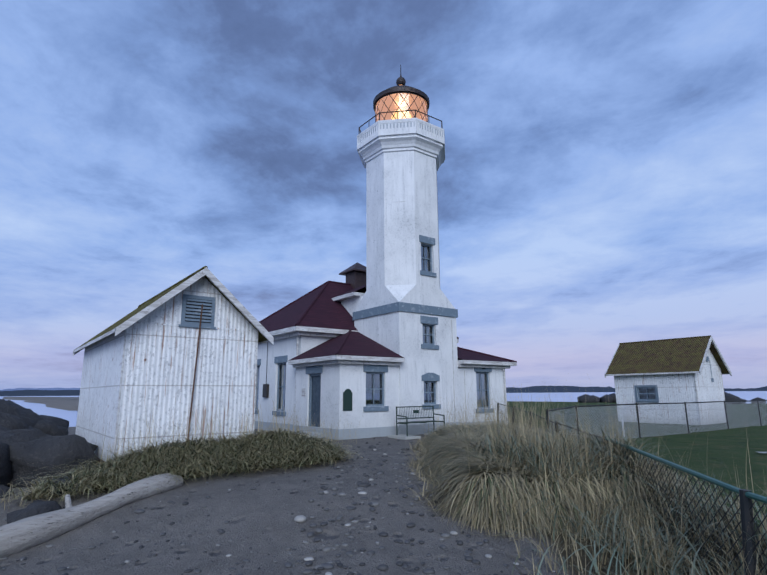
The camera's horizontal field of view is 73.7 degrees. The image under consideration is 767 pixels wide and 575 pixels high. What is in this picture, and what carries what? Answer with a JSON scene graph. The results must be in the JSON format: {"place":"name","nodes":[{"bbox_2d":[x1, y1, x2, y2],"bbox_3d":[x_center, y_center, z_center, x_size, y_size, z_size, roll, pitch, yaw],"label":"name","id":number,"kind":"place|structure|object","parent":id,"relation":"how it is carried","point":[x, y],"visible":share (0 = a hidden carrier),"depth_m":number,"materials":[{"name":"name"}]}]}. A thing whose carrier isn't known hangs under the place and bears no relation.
{"place":"outdoors","nodes":[
{"label":"outdoors","id":0,"kind":"place"},
{"bbox_2d":[0,390,79,395],"bbox_3d":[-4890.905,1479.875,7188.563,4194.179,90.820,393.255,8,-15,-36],"label":"shore","id":1,"kind":"structure","parent":0,"point":[42,393],"depth_m":7370.28,"materials":[{"name":"blue"}]},
{"bbox_2d":[0,388,79,390],"bbox_3d":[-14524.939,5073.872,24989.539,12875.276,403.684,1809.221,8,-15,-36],"label":"hills","id":2,"kind":"structure","parent":0,"point":[41,389],"depth_m":24601.79,"materials":[{"name":"blue"}]},
{"bbox_2d":[254,296,508,439],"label":"lighthouse building","id":3,"kind":"structure","parent":0,"point":[335,393],"depth_m":16.79,"materials":[{"name":"white paint"}]},
{"bbox_2d":[259,262,516,368],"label":"lighthouse roofs","id":4,"kind":"structure","parent":3,"relation":"on","point":[320,311],"depth_m":18.55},
{"bbox_2d":[0,397,766,574],"bbox_3d":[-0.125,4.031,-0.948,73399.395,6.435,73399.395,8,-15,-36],"label":"ground","id":5,"kind":"structure","parent":0,"point":[244,509],"depth_m":6.40,"materials":[{"name":"grey gravel"}]},
{"bbox_2d":[0,473,182,557],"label":"driftwood log","id":6,"kind":"object","parent":5,"relation":"on","point":[18,536],"visible":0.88,"depth_m":6.53,"materials":[{"name":"grey wood"}]},
{"bbox_2d":[75,276,257,465],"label":"shed","id":7,"kind":"structure","parent":5,"relation":"on","point":[194,346],"depth_m":9.95,"materials":[{"name":"white wood"}]},
{"bbox_2d":[73,266,273,355],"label":"shed roof","id":8,"kind":"structure","parent":7,"relation":"on","point":[145,308],"depth_m":10.29,"materials":[{"name":"white wood"}]},
{"bbox_2d":[2,394,372,506],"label":"dune grass","id":9,"kind":"structure","parent":5,"relation":"on","point":[206,456],"depth_m":8.62,"materials":[{"name":"green plant"}]},
{"bbox_2d":[0,433,539,540],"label":"loose grass","id":10,"kind":"structure","parent":5,"relation":"on","point":[349,456],"depth_m":7.84,"materials":[{"name":"green plant"}]},
{"bbox_2d":[0,437,561,574],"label":"beach pebbles","id":11,"kind":"object","parent":5,"relation":"on","point":[329,564],"visible":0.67,"depth_m":6.04,"materials":[{"name":"grey stone"}]},
{"bbox_2d":[0,391,765,523],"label":"riprap rocks","id":12,"kind":"object","parent":5,"relation":"on","point":[31,441],"visible":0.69,"depth_m":8.98,"materials":[{"name":"grey stone"}]},
{"bbox_2d":[388,433,431,439],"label":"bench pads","id":13,"kind":"object","parent":5,"relation":"on","point":[403,436],"visible":0.5,"depth_m":15.13,"materials":[{"name":"concrete"}]},
{"bbox_2d":[396,406,444,435],"bbox_3d":[1.159,4.167,15.923,1.570,0.921,0.535,8,-15,-36],"label":"park bench","id":14,"kind":"object","parent":5,"relation":"on","point":[414,411],"visible":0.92,"depth_m":15.95,"materials":[{"name":"grey paint"}]},
{"bbox_2d":[259,374,766,574],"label":"tall grass stalks","id":15,"kind":"object","parent":5,"relation":"on","point":[549,447],"depth_m":5.87,"materials":[{"name":"plant"}]},
{"bbox_2d":[415,421,704,542],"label":"dune grass","id":16,"kind":"structure","parent":5,"relation":"on","point":[450,450],"depth_m":6.58,"materials":[{"name":"beige plant"}]},
{"bbox_2d":[620,409,624,436],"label":"lawn marker posts","id":17,"kind":"object","parent":5,"relation":"on","point":[623,421],"depth_m":15.15,"materials":[{"name":"white concrete"}]},
{"bbox_2d":[497,400,766,574],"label":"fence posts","id":18,"kind":"object","parent":5,"relation":"on","point":[745,495],"visible":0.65,"depth_m":4.67,"materials":[{"name":"grey metal"}]},
{"bbox_2d":[498,401,766,574],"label":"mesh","id":19,"kind":"object","parent":5,"relation":"on","point":[701,419],"visible":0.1,"depth_m":6.80,"materials":[{"name":"grey metal"}]},
{"bbox_2d":[614,349,726,424],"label":"shed","id":20,"kind":"structure","parent":5,"relation":"on","point":[706,385],"depth_m":21.55,"materials":[{"name":"white wood"}]},
{"bbox_2d":[604,335,731,377],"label":"shed roof","id":21,"kind":"structure","parent":20,"relation":"on","point":[675,356],"depth_m":22.19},
{"bbox_2d":[0,391,766,426],"bbox_3d":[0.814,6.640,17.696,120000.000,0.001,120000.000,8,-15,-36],"label":"sea water","id":22,"kind":"structure","parent":0,"point":[71,416],"depth_m":245.24,"materials":[{"name":"blue liquid"}]},
{"bbox_2d":[0,0,766,389],"label":"sky","id":23,"kind":"structure","parent":0,"point":[602,176],"materials":[{"name":"blue"}]},
{"bbox_2d":[353,118,461,434],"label":"lighthouse tower","id":24,"kind":"structure","parent":0,"point":[404,300],"depth_m":18.18,"materials":[{"name":"white paint"}]},
{"bbox_2d":[359,110,442,133],"bbox_3d":[0.726,-5.981,20.309,3.244,0.377,3.240,8,-15,-36],"label":"gallery railing","id":25,"kind":"object","parent":24,"relation":"on","point":[397,116],"visible":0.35,"depth_m":18.90,"materials":[{"name":"metal"}]},
{"bbox_2d":[373,65,429,121],"bbox_3d":[0.717,-7.221,20.566,2.280,3.910,2.280,8,-15,-36],"label":"lighthouse lantern","id":26,"kind":"object","parent":24,"relation":"on","point":[408,99],"depth_m":19.61,"materials":[{"name":"orange glass"}]},
{"bbox_2d":[506,385,614,392],"bbox_3d":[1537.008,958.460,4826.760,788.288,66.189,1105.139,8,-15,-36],"label":"shore","id":27,"kind":"structure","parent":0,"point":[541,389],"depth_m":4840.55,"materials":[{"name":"blue"}]},
{"bbox_2d":[724,388,753,390],"bbox_3d":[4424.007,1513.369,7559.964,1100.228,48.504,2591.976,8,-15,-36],"label":"shore","id":28,"kind":"structure","parent":0,"point":[730,389],"depth_m":7307.59,"materials":[{"name":"blue"}]},
{"bbox_2d":[747,386,766,390],"bbox_3d":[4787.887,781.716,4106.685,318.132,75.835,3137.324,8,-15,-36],"label":"shore","id":29,"kind":"structure","parent":0,"point":[761,389],"depth_m":5168.45,"materials":[{"name":"blue"}]}
]}

